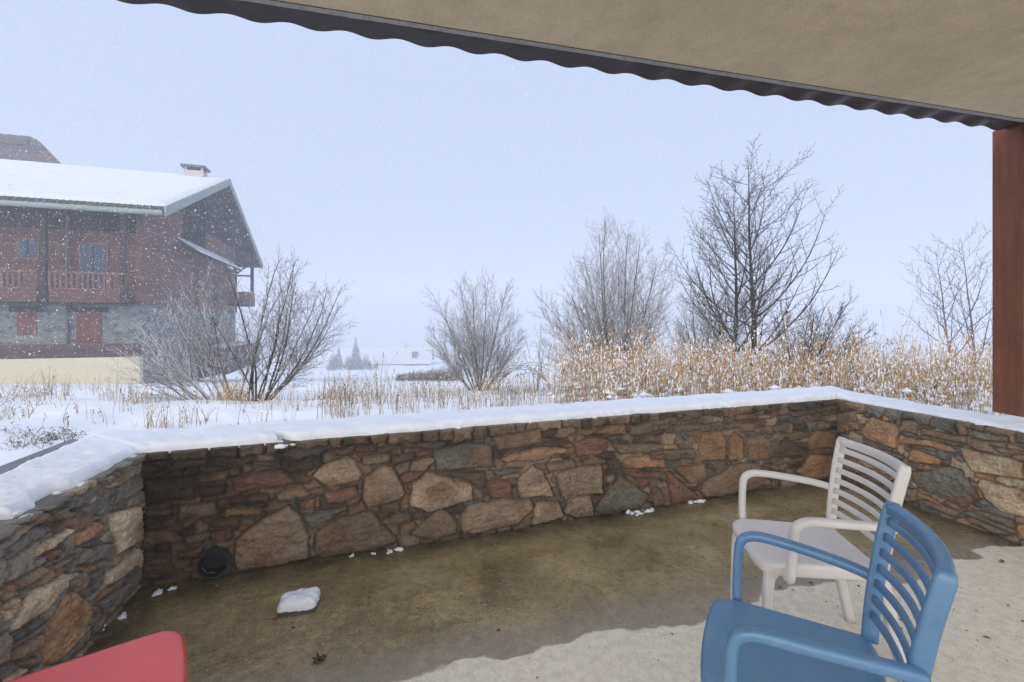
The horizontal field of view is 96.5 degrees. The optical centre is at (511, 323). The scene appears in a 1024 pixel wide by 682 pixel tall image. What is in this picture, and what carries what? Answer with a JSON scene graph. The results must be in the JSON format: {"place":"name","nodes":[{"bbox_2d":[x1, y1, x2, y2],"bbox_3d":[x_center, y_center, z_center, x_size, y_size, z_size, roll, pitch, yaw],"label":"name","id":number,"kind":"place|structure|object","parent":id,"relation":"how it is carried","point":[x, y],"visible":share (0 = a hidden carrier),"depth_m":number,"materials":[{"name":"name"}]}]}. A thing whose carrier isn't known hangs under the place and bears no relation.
{"place":"outdoors","nodes":[
{"label":"outdoors","id":0,"kind":"place"},
{"bbox_2d":[0,352,610,450],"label":"meadow grass","id":1,"kind":"structure","parent":0,"point":[227,394],"depth_m":6.91,"materials":[{"name":"plant"}]},
{"bbox_2d":[0,0,991,426],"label":"falling snow","id":2,"kind":"structure","parent":0,"point":[430,208],"depth_m":13.73,"materials":[{"name":"white snow"}]},
{"bbox_2d":[0,0,994,347],"label":"sky","id":3,"kind":"structure","parent":0,"point":[489,95],"materials":[{"name":"blue"}]},
{"bbox_2d":[0,347,1023,465],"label":"ground","id":4,"kind":"structure","parent":0,"point":[123,421],"depth_m":7.53,"materials":[{"name":"white snow"}]},
{"bbox_2d":[0,133,60,163],"bbox_3d":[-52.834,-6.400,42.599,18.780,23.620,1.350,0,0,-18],"label":"chalet","id":5,"kind":"object","parent":4,"relation":"on","point":[16,146],"visible":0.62,"depth_m":44.10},
{"bbox_2d":[0,357,142,383],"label":"cream wall","id":6,"kind":"structure","parent":4,"relation":"on","point":[10,368],"depth_m":21.99,"materials":[{"name":"beige paint"}]},
{"bbox_2d":[0,343,140,358],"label":"plank screen","id":7,"kind":"object","parent":6,"relation":"on","point":[83,350],"visible":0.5,"depth_m":22.21,"materials":[{"name":"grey wood"}]},
{"bbox_2d":[0,439,146,681],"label":"stone wall","id":8,"kind":"structure","parent":4,"relation":"on","point":[71,564],"depth_m":1.87,"materials":[{"name":"grey stone"}]},
{"bbox_2d":[0,159,262,383],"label":"chalet","id":9,"kind":"object","parent":4,"relation":"on","point":[24,180],"visible":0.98,"depth_m":23.91,"materials":[{"name":"brown stone"}]},
{"bbox_2d":[16,237,38,259],"bbox_3d":[-23.868,-3.690,22.536,0.880,1.080,0.094,0,0,-18],"label":"window","id":10,"kind":"structure","parent":9,"relation":"in","point":[21,253],"depth_m":22.50,"materials":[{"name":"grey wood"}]},
{"bbox_2d":[78,242,108,288],"bbox_3d":[-21.371,-2.815,23.347,1.230,2.630,0.094,0,0,-18],"label":"window","id":11,"kind":"structure","parent":9,"relation":"in","point":[84,264],"depth_m":23.31,"materials":[{"name":"grey glass"}]},
{"bbox_2d":[193,268,198,287],"bbox_3d":[-21.915,-3.140,31.706,0.039,1.300,1.000,0,0,-18],"label":"gable window","id":12,"kind":"structure","parent":9,"relation":"in","point":[195,271],"depth_m":31.76,"materials":[{"name":"grey glass"}]},
{"bbox_2d":[195,317,199,346],"bbox_3d":[-22.036,0.560,32.035,0.047,2.100,0.900,0,0,-18],"label":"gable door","id":13,"kind":"structure","parent":9,"relation":"in","point":[196,323],"depth_m":31.88,"materials":[{"name":"wood"}]},
{"bbox_2d":[212,275,216,305],"bbox_3d":[-23.197,-2.540,35.653,0.039,2.300,1.300,0,0,-18],"label":"gable window","id":14,"kind":"structure","parent":9,"relation":"in","point":[214,298],"depth_m":35.60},
{"bbox_2d":[211,317,217,343],"bbox_3d":[-23.226,0.610,35.696,0.047,2.200,1.600,0,0,-18],"label":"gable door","id":15,"kind":"structure","parent":9,"relation":"in","point":[216,322],"depth_m":35.63,"materials":[{"name":"wood"}]},
{"bbox_2d":[106,258,293,399],"bbox_3d":[-5.936,0.169,8.850,3.256,2.781,1.555,0,0,0],"label":"bare shrub","id":16,"kind":"object","parent":4,"relation":"on","point":[207,358],"visible":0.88,"depth_m":8.67,"materials":[{"name":"brown plant"}]},
{"bbox_2d":[186,242,355,401],"bbox_3d":[-4.113,-0.023,8.529,3.110,3.123,2.095,0,0,24],"label":"bare shrub","id":17,"kind":"object","parent":4,"relation":"on","point":[298,365],"visible":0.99,"depth_m":8.42,"materials":[{"name":"brown plant"}]},
{"bbox_2d":[336,346,343,366],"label":"fir tree","id":18,"kind":"object","parent":4,"relation":"on","point":[339,362],"visible":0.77,"depth_m":127.71,"materials":[{"name":"green plant"}]},
{"bbox_2d":[348,337,364,369],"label":"fir tree","id":19,"kind":"object","parent":4,"relation":"on","point":[354,354],"visible":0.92,"depth_m":119.55,"materials":[{"name":"green plant"}]},
{"bbox_2d":[326,353,462,381],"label":"scrub","id":20,"kind":"object","parent":4,"relation":"on","point":[332,365],"visible":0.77,"depth_m":37.72,"materials":[{"name":"grey plant"}]},
{"bbox_2d":[370,343,434,364],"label":"house","id":21,"kind":"structure","parent":4,"relation":"on","point":[402,357],"depth_m":136.68,"materials":[{"name":"stone"}]},
{"bbox_2d":[418,266,530,390],"bbox_3d":[-0.974,0.176,12.943,2.991,3.658,2.899,0,0,26],"label":"bare shrub","id":22,"kind":"object","parent":4,"relation":"on","point":[472,350],"visible":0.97,"depth_m":12.72,"materials":[{"name":"brown plant"}]},
{"bbox_2d":[139,399,838,586],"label":"stone wall","id":23,"kind":"structure","parent":4,"relation":"on","point":[256,506],"depth_m":2.98,"materials":[{"name":"brown stone"}]},
{"bbox_2d":[195,544,231,578],"bbox_3d":[-1.659,1.320,2.561,0.162,0.162,0.116,0,0,-19],"label":"drain pipe","id":24,"kind":"object","parent":23,"relation":"attached to","point":[215,559],"visible":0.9,"depth_m":2.55,"materials":[{"name":"grey plastic"}]},
{"bbox_2d":[489,357,550,388],"bbox_3d":[0.130,1.190,11.151,1.595,0.842,0.680,0,0,11],"label":"bent stem","id":25,"kind":"object","parent":4,"relation":"on","point":[541,374],"visible":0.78,"depth_m":11.15,"materials":[{"name":"brown plant"}]},
{"bbox_2d":[496,353,563,390],"bbox_3d":[0.486,1.190,11.384,1.769,0.978,0.840,0,0,0],"label":"bent stem","id":26,"kind":"object","parent":4,"relation":"on","point":[527,368],"visible":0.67,"depth_m":11.38,"materials":[{"name":"brown plant"}]},
{"bbox_2d":[521,324,552,390],"bbox_3d":[0.654,0.940,12.266,0.977,1.956,1.134,0,0,0],"label":"sapling","id":27,"kind":"object","parent":4,"relation":"on","point":[539,353],"visible":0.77,"depth_m":12.43,"materials":[{"name":"brown plant"}]},
{"bbox_2d":[527,206,685,380],"bbox_3d":[2.464,-0.592,11.978,4.294,5.032,3.445,0,0,0],"label":"bare shrub","id":28,"kind":"object","parent":4,"relation":"on","point":[605,313],"visible":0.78,"depth_m":11.80,"materials":[{"name":"brown plant"}]},
{"bbox_2d":[658,276,757,373],"bbox_3d":[5.414,0.318,12.818,2.890,3.502,3.587,0,0,0],"label":"bare shrub","id":29,"kind":"object","parent":4,"relation":"on","point":[701,330],"visible":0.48,"depth_m":12.37,"materials":[{"name":"brown plant"}]},
{"bbox_2d":[661,133,846,365],"bbox_3d":[6.075,-1.380,12.393,4.295,6.601,4.364,0,0,0],"label":"bare tree","id":30,"kind":"object","parent":4,"relation":"on","point":[755,315],"visible":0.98,"depth_m":11.93,"materials":[{"name":"brown plant"}]},
{"bbox_2d":[541,304,1007,415],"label":"dry grass bank","id":31,"kind":"structure","parent":4,"relation":"on","point":[963,383],"depth_m":6.62,"materials":[{"name":"plant"}]},
{"bbox_2d":[739,285,878,382],"bbox_3d":[7.424,0.434,11.726,3.137,2.800,2.729,0,0,30],"label":"bare shrub","id":32,"kind":"object","parent":4,"relation":"on","point":[811,323],"visible":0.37,"depth_m":11.23,"materials":[{"name":"brown plant"}]},
{"bbox_2d":[867,321,916,371],"bbox_3d":[10.442,0.894,12.523,1.077,2.026,1.147,0,0,-38],"label":"sapling","id":33,"kind":"object","parent":4,"relation":"on","point":[894,347],"visible":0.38,"depth_m":12.55,"materials":[{"name":"brown plant"}]},
{"bbox_2d":[834,399,1023,545],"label":"stone wall","id":34,"kind":"structure","parent":4,"relation":"on","point":[968,473],"depth_m":3.30,"materials":[{"name":"brown stone"}]},
{"bbox_2d":[0,386,1023,519],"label":"snow","id":35,"kind":"structure","parent":34,"relation":"on","point":[26,485],"depth_m":2.91,"materials":[{"name":"white snow"}]},
{"bbox_2d":[992,122,1023,416],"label":"wooden post","id":36,"kind":"object","parent":34,"relation":"on","point":[1008,271],"visible":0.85,"depth_m":3.44,"materials":[{"name":"brown wood"}]},
{"bbox_2d":[117,0,1023,130],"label":"terrace roof","id":37,"kind":"structure","parent":36,"relation":"on","point":[948,61],"depth_m":2.23,"materials":[{"name":"brown metal"}]},
{"bbox_2d":[898,221,991,369],"bbox_3d":[14.996,-0.586,15.310,3.310,5.862,2.987,0,0,-27],"label":"bare tree","id":38,"kind":"object","parent":4,"relation":"on","point":[970,329],"visible":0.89,"depth_m":15.43,"materials":[{"name":"brown plant"}]},
{"bbox_2d":[83,479,1023,681],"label":"terrace floor","id":39,"kind":"structure","parent":0,"point":[210,622],"depth_m":2.29,"materials":[{"name":"concrete"}]},
{"bbox_2d":[6,631,186,681],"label":"plastic chair","id":40,"kind":"object","parent":39,"relation":"on","point":[158,656],"visible":1,"depth_m":1.30,"materials":[{"name":"red plastic"}]},
{"bbox_2d":[277,587,319,616],"bbox_3d":[-1.059,1.381,2.276,0.189,0.078,0.147,0,0,-14],"label":"snowy slab","id":41,"kind":"object","parent":39,"relation":"on","point":[301,601],"depth_m":2.23,"materials":[{"name":"snow"}]},
{"bbox_2d":[312,653,326,663],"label":"dead leaf","id":42,"kind":"object","parent":39,"relation":"on","point":[320,658],"visible":1,"depth_m":1.91,"materials":[{"name":"brown plant"}]},
{"bbox_2d":[8,398,1023,630],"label":"snow crumbs","id":43,"kind":"object","parent":39,"relation":"on","point":[123,615],"visible":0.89,"depth_m":2.77,"materials":[{"name":"white snow"}]},
{"bbox_2d":[121,504,1023,677],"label":"leaf litter","id":44,"kind":"object","parent":39,"relation":"on","point":[1001,561],"visible":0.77,"depth_m":2.41,"materials":[{"name":"brown plant"}]},
{"bbox_2d":[730,437,910,681],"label":"plastic armchair","id":45,"kind":"object","parent":39,"relation":"on","point":[772,563],"visible":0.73,"depth_m":1.97,"materials":[{"name":"white plastic"}]},
{"bbox_2d":[700,500,957,681],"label":"plastic armchair","id":46,"kind":"object","parent":39,"relation":"on","point":[744,642],"visible":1,"depth_m":1.29,"materials":[{"name":"blue plastic"}]}
]}

